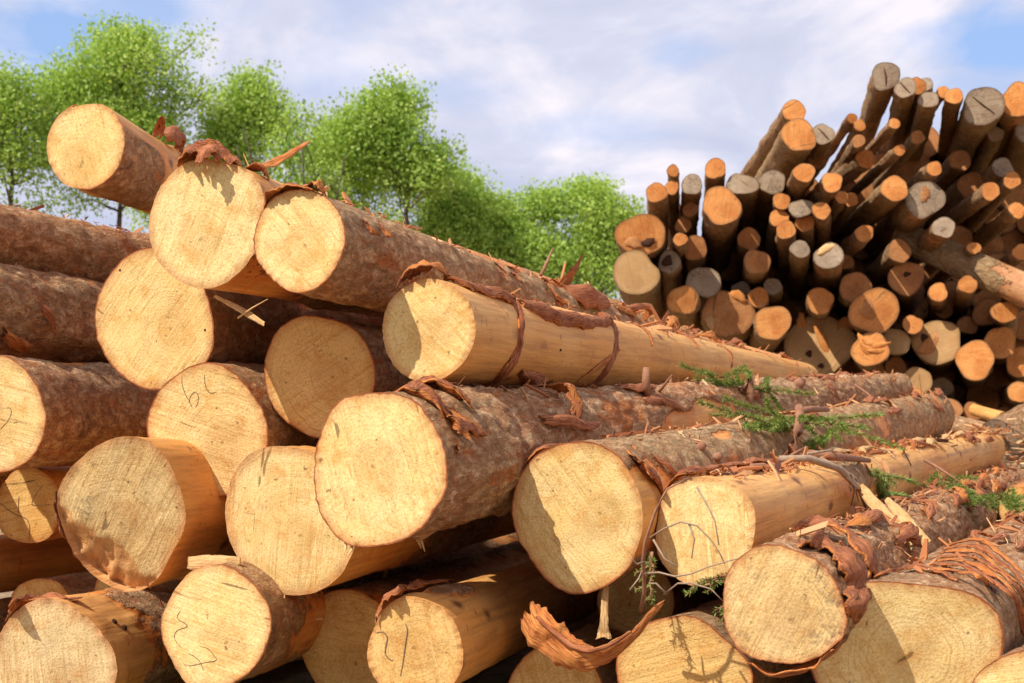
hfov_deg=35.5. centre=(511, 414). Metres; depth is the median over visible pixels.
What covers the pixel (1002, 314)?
cut log
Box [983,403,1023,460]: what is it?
cut log
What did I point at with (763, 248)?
cut log
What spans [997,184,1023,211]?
cut log
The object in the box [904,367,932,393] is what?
cut log
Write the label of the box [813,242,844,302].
cut log
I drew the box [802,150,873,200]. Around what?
cut log
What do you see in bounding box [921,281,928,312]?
cut log
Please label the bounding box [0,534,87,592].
spruce log
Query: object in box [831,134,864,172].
cut log
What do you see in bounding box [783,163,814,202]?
cut log
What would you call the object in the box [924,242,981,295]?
cut log
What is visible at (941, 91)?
cut log
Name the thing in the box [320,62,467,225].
leafy tree
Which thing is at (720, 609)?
spruce sprig
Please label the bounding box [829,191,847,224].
cut log
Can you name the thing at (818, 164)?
cut log
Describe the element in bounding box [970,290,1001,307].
cut log
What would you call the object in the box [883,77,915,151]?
cut log
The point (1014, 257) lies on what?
cut log
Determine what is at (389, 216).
leafy tree
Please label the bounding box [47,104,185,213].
spruce log
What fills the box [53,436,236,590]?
spruce log
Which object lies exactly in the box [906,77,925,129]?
cut log
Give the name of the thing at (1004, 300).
cut log
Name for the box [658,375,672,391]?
dry twig
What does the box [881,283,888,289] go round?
cut log
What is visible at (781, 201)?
cut log
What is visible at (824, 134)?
cut log
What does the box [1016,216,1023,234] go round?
cut log
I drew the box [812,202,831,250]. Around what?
cut log
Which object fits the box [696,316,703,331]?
cut log
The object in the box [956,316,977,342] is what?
cut log
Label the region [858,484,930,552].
splinter
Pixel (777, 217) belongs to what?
cut log
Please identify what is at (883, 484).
spruce sprig
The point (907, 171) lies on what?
cut log
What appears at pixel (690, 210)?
cut log
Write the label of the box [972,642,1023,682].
spruce log
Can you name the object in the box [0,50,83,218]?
leafy tree
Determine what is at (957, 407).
cut log
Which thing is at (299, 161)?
leafy tree
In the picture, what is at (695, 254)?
cut log
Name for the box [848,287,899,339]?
cut log
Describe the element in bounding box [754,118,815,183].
cut log
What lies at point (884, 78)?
cut log
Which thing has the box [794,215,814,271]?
cut log
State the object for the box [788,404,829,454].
branch piece
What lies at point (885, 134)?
cut log
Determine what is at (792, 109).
cut log
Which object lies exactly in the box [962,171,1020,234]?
cut log
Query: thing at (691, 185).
cut log
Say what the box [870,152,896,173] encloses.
cut log
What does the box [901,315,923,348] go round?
cut log
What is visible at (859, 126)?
cut log
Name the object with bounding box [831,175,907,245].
cut log
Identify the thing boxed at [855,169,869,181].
cut log
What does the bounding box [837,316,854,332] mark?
cut log
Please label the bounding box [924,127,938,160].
cut log
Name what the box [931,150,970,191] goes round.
cut log
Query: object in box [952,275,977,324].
cut log
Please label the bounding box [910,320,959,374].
cut log
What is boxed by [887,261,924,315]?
cut log
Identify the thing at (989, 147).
cut log
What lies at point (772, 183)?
cut log
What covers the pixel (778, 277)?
cut log
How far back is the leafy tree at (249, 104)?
26.71 m
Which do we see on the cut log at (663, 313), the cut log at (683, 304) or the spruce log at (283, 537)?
the cut log at (683, 304)
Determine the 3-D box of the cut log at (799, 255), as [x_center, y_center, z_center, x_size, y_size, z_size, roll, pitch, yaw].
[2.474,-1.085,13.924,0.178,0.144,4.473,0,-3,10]
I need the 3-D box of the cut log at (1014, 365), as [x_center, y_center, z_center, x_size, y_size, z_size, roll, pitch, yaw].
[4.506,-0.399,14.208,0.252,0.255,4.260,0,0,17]
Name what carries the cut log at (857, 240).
on the cut log at (848, 266)
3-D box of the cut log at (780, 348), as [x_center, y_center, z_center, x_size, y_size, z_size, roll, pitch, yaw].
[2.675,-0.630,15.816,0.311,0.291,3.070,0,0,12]
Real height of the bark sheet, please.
0.168 m
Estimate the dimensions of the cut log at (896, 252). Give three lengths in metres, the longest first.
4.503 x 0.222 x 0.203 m
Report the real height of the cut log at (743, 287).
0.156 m
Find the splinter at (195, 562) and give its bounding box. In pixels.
[187,555,240,569]
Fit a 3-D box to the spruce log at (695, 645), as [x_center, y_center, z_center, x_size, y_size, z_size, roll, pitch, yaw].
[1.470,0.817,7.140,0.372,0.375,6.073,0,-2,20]
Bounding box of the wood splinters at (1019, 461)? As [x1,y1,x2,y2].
[950,416,1023,521]
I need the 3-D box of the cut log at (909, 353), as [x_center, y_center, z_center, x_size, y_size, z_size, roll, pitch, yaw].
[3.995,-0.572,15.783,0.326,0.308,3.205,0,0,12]
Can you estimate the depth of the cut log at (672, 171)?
12.00 m
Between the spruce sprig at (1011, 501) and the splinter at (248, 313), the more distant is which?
the spruce sprig at (1011, 501)
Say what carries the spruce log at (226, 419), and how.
on the spruce log at (133, 513)
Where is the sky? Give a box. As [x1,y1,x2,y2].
[0,0,1023,301]
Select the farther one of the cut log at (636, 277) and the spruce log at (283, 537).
the cut log at (636, 277)
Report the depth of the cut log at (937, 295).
12.07 m
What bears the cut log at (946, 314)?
on the cut log at (970, 311)
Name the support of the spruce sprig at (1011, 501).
on the spruce log at (951, 612)
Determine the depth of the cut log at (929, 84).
12.18 m
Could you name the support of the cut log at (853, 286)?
on the cut log at (876, 309)
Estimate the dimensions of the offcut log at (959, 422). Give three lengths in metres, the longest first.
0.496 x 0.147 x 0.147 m
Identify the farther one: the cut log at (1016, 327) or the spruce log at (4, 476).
the cut log at (1016, 327)
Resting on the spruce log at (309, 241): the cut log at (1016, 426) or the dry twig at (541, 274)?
the dry twig at (541, 274)
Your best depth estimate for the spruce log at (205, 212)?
4.55 m
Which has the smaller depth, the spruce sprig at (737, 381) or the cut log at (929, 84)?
the spruce sprig at (737, 381)
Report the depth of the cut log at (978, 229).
14.36 m
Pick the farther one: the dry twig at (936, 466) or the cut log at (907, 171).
the cut log at (907, 171)
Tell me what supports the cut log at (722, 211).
on the cut log
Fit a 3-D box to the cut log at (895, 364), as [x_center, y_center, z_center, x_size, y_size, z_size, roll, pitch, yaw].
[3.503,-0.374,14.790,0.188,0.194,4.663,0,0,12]
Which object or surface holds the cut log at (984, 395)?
on the cut log at (966, 413)
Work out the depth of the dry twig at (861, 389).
8.34 m
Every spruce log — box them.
[0,204,151,282]
[0,262,108,362]
[0,355,158,471]
[0,463,74,487]
[0,466,71,542]
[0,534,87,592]
[0,587,185,682]
[0,597,10,631]
[11,571,96,600]
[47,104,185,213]
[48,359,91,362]
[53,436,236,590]
[94,247,383,389]
[94,578,181,593]
[147,361,318,496]
[149,138,655,319]
[161,533,518,682]
[225,446,515,594]
[253,180,746,347]
[264,315,521,437]
[302,541,530,682]
[313,366,912,556]
[367,561,598,682]
[382,260,818,388]
[508,596,722,682]
[512,375,954,593]
[597,561,724,633]
[616,598,810,682]
[656,429,1004,585]
[723,460,1023,677]
[810,509,1023,682]
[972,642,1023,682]
[999,478,1023,519]
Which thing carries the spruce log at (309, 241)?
on the spruce log at (317, 369)
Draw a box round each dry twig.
[539,247,553,276]
[629,477,737,611]
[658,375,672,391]
[854,384,870,395]
[924,458,959,482]
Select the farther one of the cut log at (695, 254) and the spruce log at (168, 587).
the cut log at (695, 254)
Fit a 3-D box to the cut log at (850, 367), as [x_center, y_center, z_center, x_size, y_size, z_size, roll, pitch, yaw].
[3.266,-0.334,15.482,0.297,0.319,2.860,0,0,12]
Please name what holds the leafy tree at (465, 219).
on the ground
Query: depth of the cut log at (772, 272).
13.95 m
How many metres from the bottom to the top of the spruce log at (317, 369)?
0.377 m
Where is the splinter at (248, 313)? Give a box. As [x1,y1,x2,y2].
[214,295,267,325]
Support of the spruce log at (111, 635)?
on the ground
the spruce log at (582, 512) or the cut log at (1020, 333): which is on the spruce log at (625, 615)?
the spruce log at (582, 512)
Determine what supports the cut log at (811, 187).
on the cut log at (858, 164)
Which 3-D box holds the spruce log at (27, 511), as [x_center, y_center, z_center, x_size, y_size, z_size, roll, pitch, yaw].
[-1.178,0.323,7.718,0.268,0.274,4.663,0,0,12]
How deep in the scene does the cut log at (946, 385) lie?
12.52 m
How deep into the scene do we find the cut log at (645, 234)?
11.81 m
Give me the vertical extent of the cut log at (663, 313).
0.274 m
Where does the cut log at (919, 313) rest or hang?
on the cut log
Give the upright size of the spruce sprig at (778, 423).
0.184 m
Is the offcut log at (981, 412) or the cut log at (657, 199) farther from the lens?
the cut log at (657, 199)
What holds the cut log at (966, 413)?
on the cut log
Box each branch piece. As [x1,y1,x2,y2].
[750,446,870,470]
[778,449,867,507]
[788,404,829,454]
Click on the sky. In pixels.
(631, 90)
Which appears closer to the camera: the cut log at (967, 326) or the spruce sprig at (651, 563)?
the spruce sprig at (651, 563)
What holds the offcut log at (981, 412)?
on the cut log at (1016, 426)
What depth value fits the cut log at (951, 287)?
14.06 m
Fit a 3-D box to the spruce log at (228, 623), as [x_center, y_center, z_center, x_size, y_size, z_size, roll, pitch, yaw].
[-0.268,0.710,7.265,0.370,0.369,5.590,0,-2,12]
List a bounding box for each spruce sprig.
[633,552,657,605]
[676,361,814,414]
[683,572,726,596]
[695,393,884,437]
[712,605,722,621]
[803,413,905,452]
[864,462,919,503]
[921,467,1001,513]
[961,486,1023,513]
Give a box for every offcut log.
[949,415,985,433]
[969,404,1005,420]
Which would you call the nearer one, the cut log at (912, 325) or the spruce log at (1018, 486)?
the spruce log at (1018, 486)
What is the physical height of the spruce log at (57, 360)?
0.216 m
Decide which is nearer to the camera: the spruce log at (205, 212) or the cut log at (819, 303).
the spruce log at (205, 212)
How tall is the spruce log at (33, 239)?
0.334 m
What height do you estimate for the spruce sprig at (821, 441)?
0.213 m
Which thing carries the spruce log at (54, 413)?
on the spruce log at (27, 511)
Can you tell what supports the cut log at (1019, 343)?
on the cut log at (1014, 365)
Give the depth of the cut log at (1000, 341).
12.14 m
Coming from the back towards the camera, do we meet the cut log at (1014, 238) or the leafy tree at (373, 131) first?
the leafy tree at (373, 131)
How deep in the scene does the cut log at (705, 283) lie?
12.19 m
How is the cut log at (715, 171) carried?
on the cut log
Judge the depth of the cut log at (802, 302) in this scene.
14.18 m
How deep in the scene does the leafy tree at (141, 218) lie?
28.83 m
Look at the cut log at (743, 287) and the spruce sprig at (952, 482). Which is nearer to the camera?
the spruce sprig at (952, 482)
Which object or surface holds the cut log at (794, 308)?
on the cut log
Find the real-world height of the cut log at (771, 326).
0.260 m
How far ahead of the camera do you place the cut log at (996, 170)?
12.16 m
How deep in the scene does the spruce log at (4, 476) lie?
5.61 m
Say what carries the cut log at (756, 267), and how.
on the cut log
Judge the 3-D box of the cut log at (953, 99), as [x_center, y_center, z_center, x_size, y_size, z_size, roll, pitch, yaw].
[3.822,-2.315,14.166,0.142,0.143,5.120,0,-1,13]
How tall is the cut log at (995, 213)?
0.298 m
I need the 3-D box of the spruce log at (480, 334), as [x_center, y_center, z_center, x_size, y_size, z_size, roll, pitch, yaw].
[0.788,-0.259,7.230,0.296,0.415,5.907,0,0,20]
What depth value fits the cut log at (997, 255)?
14.11 m
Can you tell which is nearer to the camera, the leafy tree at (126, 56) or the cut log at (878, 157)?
the cut log at (878, 157)
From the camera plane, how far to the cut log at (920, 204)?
11.97 m
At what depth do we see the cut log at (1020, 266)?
13.93 m
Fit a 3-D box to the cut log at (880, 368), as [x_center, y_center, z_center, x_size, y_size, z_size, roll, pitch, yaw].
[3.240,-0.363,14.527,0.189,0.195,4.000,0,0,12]
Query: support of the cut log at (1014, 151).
on the cut log at (995, 213)
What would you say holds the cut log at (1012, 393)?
on the cut log at (1003, 408)
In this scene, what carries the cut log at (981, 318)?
on the cut log at (1000, 341)
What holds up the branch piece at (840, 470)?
on the spruce log at (801, 593)
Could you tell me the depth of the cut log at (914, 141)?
12.54 m
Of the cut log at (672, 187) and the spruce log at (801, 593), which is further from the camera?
the cut log at (672, 187)
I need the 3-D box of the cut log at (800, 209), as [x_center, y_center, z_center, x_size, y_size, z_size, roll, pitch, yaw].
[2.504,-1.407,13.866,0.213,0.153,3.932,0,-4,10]
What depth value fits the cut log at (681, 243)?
11.89 m
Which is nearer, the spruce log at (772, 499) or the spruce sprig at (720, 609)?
the spruce sprig at (720, 609)
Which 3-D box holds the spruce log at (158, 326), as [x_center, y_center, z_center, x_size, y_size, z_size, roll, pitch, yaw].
[-0.310,-0.335,7.531,0.426,0.445,5.357,0,1,18]
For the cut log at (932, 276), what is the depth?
14.10 m
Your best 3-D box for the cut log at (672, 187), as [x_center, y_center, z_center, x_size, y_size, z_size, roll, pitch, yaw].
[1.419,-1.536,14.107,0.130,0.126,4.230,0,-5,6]
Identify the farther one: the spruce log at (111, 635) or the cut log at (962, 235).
the cut log at (962, 235)
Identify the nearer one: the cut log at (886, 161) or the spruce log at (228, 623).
the spruce log at (228, 623)
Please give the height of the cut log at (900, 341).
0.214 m
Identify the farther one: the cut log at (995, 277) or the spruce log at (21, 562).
the cut log at (995, 277)
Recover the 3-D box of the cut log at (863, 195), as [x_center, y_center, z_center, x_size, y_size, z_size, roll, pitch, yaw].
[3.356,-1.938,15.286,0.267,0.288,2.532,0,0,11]
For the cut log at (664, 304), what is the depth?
14.06 m
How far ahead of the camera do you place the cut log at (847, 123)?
12.49 m
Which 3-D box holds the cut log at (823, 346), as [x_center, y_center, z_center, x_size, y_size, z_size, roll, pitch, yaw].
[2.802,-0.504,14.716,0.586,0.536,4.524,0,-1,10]
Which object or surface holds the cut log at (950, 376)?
on the cut log at (946, 385)
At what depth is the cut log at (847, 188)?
13.90 m
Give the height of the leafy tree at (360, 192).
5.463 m
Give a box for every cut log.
[613,249,662,317]
[614,214,666,291]
[646,182,668,248]
[658,249,682,301]
[660,309,669,323]
[661,292,666,309]
[665,180,678,250]
[666,164,680,216]
[667,285,700,329]
[673,233,688,285]
[675,216,691,236]
[679,174,701,217]
[682,201,698,235]
[684,235,706,281]
[686,267,720,315]
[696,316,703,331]
[701,186,742,282]
[701,290,755,342]
[704,158,725,196]
[721,282,729,291]
[726,173,759,252]
[731,281,750,298]
[735,227,760,281]
[740,99,805,177]
[741,249,770,289]
[748,287,768,312]
[749,306,791,352]
[753,170,784,245]
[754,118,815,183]
[759,239,766,252]
[763,278,782,306]
[766,209,788,267]
[767,266,775,278]
[772,193,789,212]
[775,220,795,285]
[775,267,809,284]
[775,339,784,357]
[782,299,804,338]
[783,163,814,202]
[784,312,856,374]
[786,240,809,300]
[788,200,813,236]
[790,286,811,308]
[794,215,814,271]
[800,156,825,199]
[802,124,834,162]
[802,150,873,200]
[802,179,817,198]
[804,287,833,319]
[809,173,841,204]
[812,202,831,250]
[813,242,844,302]
[822,113,857,169]
[827,119,865,172]
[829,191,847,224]
[830,192,858,240]
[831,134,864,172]
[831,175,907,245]
[837,272,871,318]
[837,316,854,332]
[839,254,854,285]
[840,180,855,192]
[840,225,872,256]
[841,359,859,374]
[847,144,904,195]
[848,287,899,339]
[850,332,890,371]
[853,258,864,272]
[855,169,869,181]
[855,179,873,207]
[859,62,899,149]
[860,363,884,374]
[863,238,911,287]
[864,181,945,264]
[865,118,899,154]
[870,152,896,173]
[871,130,925,188]
[880,161,941,218]
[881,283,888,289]
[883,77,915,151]
[884,217,954,283]
[884,328,910,358]
[884,356,906,373]
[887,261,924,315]
[890,228,1023,308]
[894,306,924,329]
[897,153,930,182]
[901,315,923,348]
[903,86,948,143]
[904,359,926,370]
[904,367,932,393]
[905,348,919,361]
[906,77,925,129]
[909,92,938,160]
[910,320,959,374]
[919,264,929,285]
[921,225,972,274]
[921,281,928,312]
[922,78,932,91]
[923,172,984,229]
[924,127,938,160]
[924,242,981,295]
[924,308,954,323]
[926,182,999,229]
[926,282,947,322]
[927,370,956,382]
[928,270,952,280]
[929,377,954,398]
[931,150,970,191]
[934,301,953,321]
[936,88,962,162]
[943,87,1004,179]
[943,281,957,306]
[948,398,963,415]
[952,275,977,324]
[953,384,966,406]
[955,340,994,387]
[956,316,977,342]
[958,219,984,235]
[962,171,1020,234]
[963,401,984,419]
[964,384,999,409]
[967,307,973,338]
[968,126,1004,173]
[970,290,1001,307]
[971,298,997,337]
[972,202,1023,247]
[975,244,1023,294]
[980,236,1004,254]
[981,157,1013,183]
[982,209,1016,235]
[983,326,1015,365]
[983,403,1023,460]
[984,365,1011,392]
[985,406,1010,421]
[986,81,1023,168]
[987,252,1004,259]
[989,302,1018,328]
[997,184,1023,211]
[999,393,1022,408]
[1000,123,1023,186]
[1001,228,1023,253]
[1001,298,1020,310]
[1001,381,1023,404]
[1005,346,1023,382]
[1013,321,1019,335]
[1015,261,1023,270]
[1015,340,1023,347]
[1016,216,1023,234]
[1016,309,1023,341]
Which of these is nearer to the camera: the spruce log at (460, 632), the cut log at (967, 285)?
the spruce log at (460, 632)
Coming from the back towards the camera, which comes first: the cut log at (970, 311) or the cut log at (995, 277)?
the cut log at (970, 311)
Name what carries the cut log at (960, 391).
on the cut log at (957, 407)
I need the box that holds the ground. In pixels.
[0,454,1023,682]
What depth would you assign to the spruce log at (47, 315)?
5.54 m
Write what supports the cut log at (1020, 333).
on the cut log at (1000, 341)
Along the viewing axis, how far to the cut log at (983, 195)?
12.07 m
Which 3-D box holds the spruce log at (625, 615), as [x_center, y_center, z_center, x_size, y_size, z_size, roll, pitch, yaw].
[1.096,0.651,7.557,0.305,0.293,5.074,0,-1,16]
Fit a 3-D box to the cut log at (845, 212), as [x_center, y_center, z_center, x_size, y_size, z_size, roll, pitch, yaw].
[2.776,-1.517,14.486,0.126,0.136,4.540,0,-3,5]
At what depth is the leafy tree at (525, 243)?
27.57 m
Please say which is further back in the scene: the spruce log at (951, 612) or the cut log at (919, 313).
the cut log at (919, 313)
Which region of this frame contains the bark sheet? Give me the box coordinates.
[520,600,664,671]
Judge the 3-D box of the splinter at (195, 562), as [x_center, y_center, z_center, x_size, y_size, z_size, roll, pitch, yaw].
[-0.869,0.431,4.653,0.172,0.049,0.024,0,0,18]
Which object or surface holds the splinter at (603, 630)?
on the spruce log at (582, 512)
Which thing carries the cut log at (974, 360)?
on the cut log at (997, 381)
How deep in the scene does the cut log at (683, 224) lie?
12.24 m
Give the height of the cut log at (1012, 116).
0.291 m
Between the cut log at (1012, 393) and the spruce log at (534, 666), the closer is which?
the spruce log at (534, 666)
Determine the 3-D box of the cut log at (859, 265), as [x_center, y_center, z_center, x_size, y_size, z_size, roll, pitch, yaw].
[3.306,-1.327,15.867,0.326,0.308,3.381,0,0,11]
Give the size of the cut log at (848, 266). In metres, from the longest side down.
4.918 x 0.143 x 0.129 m
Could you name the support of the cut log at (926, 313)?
on the cut log at (935, 344)
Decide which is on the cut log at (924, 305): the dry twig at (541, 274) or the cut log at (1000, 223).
the cut log at (1000, 223)
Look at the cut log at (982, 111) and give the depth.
11.77 m
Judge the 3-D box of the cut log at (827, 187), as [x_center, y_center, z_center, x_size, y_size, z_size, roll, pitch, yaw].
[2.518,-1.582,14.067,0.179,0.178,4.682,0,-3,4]
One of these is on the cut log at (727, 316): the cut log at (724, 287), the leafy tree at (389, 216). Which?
the cut log at (724, 287)
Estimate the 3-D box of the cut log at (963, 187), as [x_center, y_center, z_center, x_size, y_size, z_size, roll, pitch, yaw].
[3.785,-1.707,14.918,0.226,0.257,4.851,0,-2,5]
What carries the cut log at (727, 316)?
on the cut log
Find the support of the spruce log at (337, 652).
on the ground
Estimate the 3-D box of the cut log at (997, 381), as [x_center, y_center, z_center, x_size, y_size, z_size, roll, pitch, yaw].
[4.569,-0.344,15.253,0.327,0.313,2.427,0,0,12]
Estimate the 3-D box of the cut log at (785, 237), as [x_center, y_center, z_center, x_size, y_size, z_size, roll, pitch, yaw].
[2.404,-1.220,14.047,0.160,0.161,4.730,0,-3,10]
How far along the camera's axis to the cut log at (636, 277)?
11.75 m
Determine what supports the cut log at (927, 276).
on the cut log at (905, 281)
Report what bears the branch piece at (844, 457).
on the spruce log at (772, 499)
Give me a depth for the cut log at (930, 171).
11.83 m
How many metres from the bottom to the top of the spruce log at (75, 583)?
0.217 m
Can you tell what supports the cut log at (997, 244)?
on the cut log at (997, 255)
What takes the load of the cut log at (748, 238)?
on the cut log at (724, 287)
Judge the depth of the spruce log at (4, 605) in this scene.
5.67 m
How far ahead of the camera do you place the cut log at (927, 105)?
12.10 m
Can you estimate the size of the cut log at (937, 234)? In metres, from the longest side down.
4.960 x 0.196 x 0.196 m
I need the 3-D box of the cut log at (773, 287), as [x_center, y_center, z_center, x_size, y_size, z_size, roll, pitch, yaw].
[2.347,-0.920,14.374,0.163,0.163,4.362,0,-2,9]
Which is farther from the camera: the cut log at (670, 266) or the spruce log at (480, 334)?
the cut log at (670, 266)
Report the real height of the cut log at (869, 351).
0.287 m
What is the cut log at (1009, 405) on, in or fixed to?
on the cut log
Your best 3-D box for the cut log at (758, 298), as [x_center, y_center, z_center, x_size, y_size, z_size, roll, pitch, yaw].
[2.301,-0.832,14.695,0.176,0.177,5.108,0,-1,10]
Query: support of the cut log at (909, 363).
on the cut log at (914, 373)
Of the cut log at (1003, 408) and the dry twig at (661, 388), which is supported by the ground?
the cut log at (1003, 408)
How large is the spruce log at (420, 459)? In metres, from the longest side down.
6.503 x 0.484 x 0.444 m
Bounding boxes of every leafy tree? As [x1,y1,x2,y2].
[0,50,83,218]
[16,7,227,228]
[106,139,250,232]
[187,58,307,179]
[236,98,351,199]
[285,107,386,216]
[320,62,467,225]
[370,204,423,228]
[403,157,517,256]
[475,177,593,284]
[541,170,647,300]
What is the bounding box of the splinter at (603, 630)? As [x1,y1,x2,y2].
[595,585,611,639]
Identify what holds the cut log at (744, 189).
on the cut log
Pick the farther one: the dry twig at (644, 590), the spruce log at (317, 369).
the spruce log at (317, 369)

